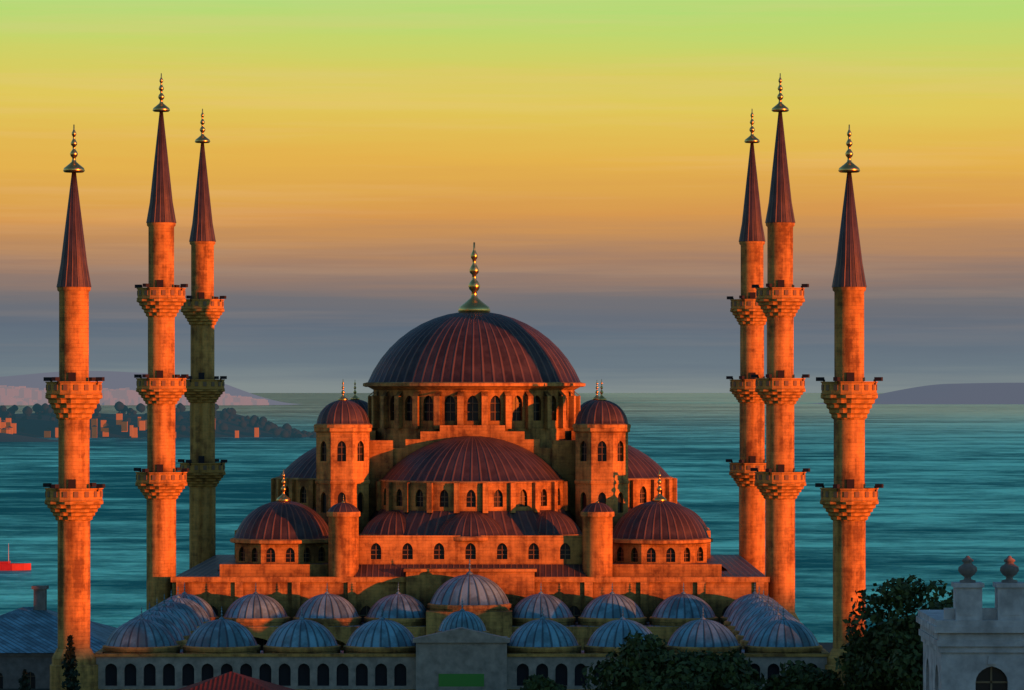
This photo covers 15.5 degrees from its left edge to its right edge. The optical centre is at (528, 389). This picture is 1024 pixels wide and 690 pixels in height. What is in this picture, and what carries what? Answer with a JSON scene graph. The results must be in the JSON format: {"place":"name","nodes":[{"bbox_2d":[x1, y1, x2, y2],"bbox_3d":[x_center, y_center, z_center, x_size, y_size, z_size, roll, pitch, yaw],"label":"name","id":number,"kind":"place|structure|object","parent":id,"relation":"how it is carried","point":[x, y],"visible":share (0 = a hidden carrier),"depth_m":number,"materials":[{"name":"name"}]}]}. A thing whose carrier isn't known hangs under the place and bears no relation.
{"place":"outdoors","nodes":[
{"label":"outdoors","id":0,"kind":"place"},
{"bbox_2d":[0,433,57,441],"bbox_3d":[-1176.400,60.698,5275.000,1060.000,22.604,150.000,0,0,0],"label":"shore","id":1,"kind":"structure","parent":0,"point":[5,437],"depth_m":5264.82,"materials":[{"name":"grey"}]},
{"bbox_2d":[0,371,295,404],"bbox_3d":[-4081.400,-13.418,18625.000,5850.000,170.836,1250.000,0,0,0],"label":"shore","id":2,"kind":"structure","parent":0,"point":[114,380],"depth_m":18704.21,"materials":[{"name":"grey"}]},
{"bbox_2d":[0,385,268,404],"bbox_3d":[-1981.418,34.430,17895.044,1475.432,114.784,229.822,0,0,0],"label":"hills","id":3,"kind":"structure","parent":2,"relation":"on","point":[19,395],"depth_m":17800.47,"materials":[{"name":"grey"}]},
{"bbox_2d":[4,411,308,436],"bbox_3d":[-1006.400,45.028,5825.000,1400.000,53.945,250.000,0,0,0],"label":"headland","id":4,"kind":"structure","parent":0,"point":[33,425],"depth_m":5769.61,"materials":[{"name":"green plant"}]},
{"bbox_2d":[0,412,258,437],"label":"distant buildings","id":5,"kind":"structure","parent":4,"relation":"on","point":[11,427],"depth_m":5643.19,"materials":[{"name":"orange"}]},
{"bbox_2d":[0,401,315,437],"bbox_3d":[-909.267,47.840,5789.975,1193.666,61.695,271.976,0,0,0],"label":"headland trees","id":6,"kind":"object","parent":4,"relation":"on","point":[121,407],"visible":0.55,"depth_m":5737.75,"materials":[{"name":"green plant"}]},
{"bbox_2d":[177,672,294,689],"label":"red roof house","id":7,"kind":"structure","parent":0,"point":[231,681],"depth_m":292.77,"materials":[{"name":"tile"}]},
{"bbox_2d":[0,642,832,689],"bbox_3d":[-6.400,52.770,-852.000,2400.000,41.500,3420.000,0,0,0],"label":"ground","id":8,"kind":"structure","parent":0,"point":[827,646],"depth_m":474.77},
{"bbox_2d":[18,669,30,689],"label":"cypress","id":9,"kind":"object","parent":8,"relation":"on","point":[23,680],"visible":1,"depth_m":341.89,"materials":[{"name":"green plant"}]},
{"bbox_2d":[0,585,116,688],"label":"building","id":10,"kind":"structure","parent":8,"relation":"on","point":[29,639],"depth_m":404.99,"materials":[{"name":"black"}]},
{"bbox_2d":[61,635,80,689],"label":"cypress","id":11,"kind":"object","parent":8,"relation":"on","point":[69,662],"visible":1,"depth_m":344.74,"materials":[{"name":"green plant"}]},
{"bbox_2d":[43,125,104,689],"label":"minaret","id":12,"kind":"object","parent":8,"relation":"on","point":[74,495],"visible":1,"depth_m":354.70,"materials":[{"name":"stone"}]},
{"bbox_2d":[134,73,188,609],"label":"minaret","id":13,"kind":"object","parent":8,"relation":"on","point":[161,482],"visible":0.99,"depth_m":410.65,"materials":[{"name":"stone"}]},
{"bbox_2d":[178,109,226,568],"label":"minaret","id":14,"kind":"object","parent":8,"relation":"on","point":[202,309],"visible":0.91,"depth_m":462.65,"materials":[{"name":"stone"}]},
{"bbox_2d":[520,674,566,689],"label":"tree","id":15,"kind":"object","parent":8,"relation":"on","point":[536,682],"visible":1,"depth_m":332.95,"materials":[{"name":"green plant"}]},
{"bbox_2d":[581,630,690,689],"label":"tree","id":16,"kind":"object","parent":8,"relation":"on","point":[648,654],"visible":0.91,"depth_m":333.18,"materials":[{"name":"green plant"}]},
{"bbox_2d":[626,664,712,689],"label":"tree","id":17,"kind":"object","parent":8,"relation":"on","point":[680,678],"visible":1,"depth_m":329.22,"materials":[{"name":"green plant"}]},
{"bbox_2d":[676,648,766,689],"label":"tree","id":18,"kind":"object","parent":8,"relation":"on","point":[725,671],"visible":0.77,"depth_m":331.97,"materials":[{"name":"green plant"}]},
{"bbox_2d":[726,110,766,574],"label":"minaret","id":19,"kind":"object","parent":8,"relation":"on","point":[746,310],"visible":0.73,"depth_m":462.68,"materials":[{"name":"stone"}]},
{"bbox_2d":[730,682,765,689],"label":"tree","id":20,"kind":"object","parent":8,"relation":"on","point":[747,686],"visible":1,"depth_m":327.02,"materials":[{"name":"green plant"}]},
{"bbox_2d":[750,73,809,620],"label":"minaret","id":21,"kind":"object","parent":8,"relation":"on","point":[780,482],"visible":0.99,"depth_m":410.66,"materials":[{"name":"stone"}]},
{"bbox_2d":[764,660,844,689],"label":"tree","id":22,"kind":"object","parent":8,"relation":"on","point":[798,676],"visible":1,"depth_m":333.31,"materials":[{"name":"green plant"}]},
{"bbox_2d":[815,125,883,685],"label":"minaret","id":23,"kind":"object","parent":8,"relation":"on","point":[849,501],"visible":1,"depth_m":354.71,"materials":[{"name":"stone"}]},
{"bbox_2d":[834,631,894,689],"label":"tree","id":24,"kind":"object","parent":8,"relation":"on","point":[854,660],"visible":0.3,"depth_m":330.41,"materials":[{"name":"green plant"}]},
{"bbox_2d":[864,633,922,689],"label":"tree","id":25,"kind":"object","parent":8,"relation":"on","point":[901,669],"visible":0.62,"depth_m":323.95,"materials":[{"name":"green plant"}]},
{"bbox_2d":[842,574,952,689],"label":"tree","id":26,"kind":"object","parent":8,"relation":"on","point":[903,594],"visible":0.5,"depth_m":328.96,"materials":[{"name":"green plant"}]},
{"bbox_2d":[902,599,952,632],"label":"tree","id":27,"kind":"object","parent":8,"relation":"on","point":[935,606],"visible":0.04,"depth_m":326.83,"materials":[{"name":"green plant"}]},
{"bbox_2d":[93,559,829,689],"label":"courtyard","id":28,"kind":"structure","parent":0,"point":[469,630],"depth_m":357.58,"materials":[{"name":"stone"}]},
{"bbox_2d":[171,242,769,650],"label":"mosque","id":29,"kind":"structure","parent":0,"point":[481,438],"depth_m":417.15,"materials":[{"name":"stone"}]},
{"bbox_2d":[0,393,1023,641],"bbox_3d":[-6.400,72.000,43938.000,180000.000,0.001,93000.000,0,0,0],"label":"sea","id":30,"kind":"structure","parent":0,"point":[950,493],"depth_m":2713.59,"materials":[{"name":"teal liquid"}]},
{"bbox_2d":[0,543,30,569],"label":"cargo boat","id":31,"kind":"object","parent":30,"relation":"on","point":[7,565],"visible":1,"depth_m":1497.00,"materials":[{"name":"red"}]},
{"bbox_2d":[0,0,1023,392],"label":"sky","id":32,"kind":"structure","parent":0,"point":[593,155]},
{"bbox_2d":[809,383,1023,403],"bbox_3d":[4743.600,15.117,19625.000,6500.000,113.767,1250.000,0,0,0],"label":"hill","id":33,"kind":"structure","parent":0,"point":[986,393],"depth_m":19408.47,"materials":[{"name":"grey"}]},
{"bbox_2d":[916,556,1023,689],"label":"white house","id":34,"kind":"structure","parent":0,"point":[969,641],"depth_m":238.00,"materials":[{"name":"paint"}]}
]}

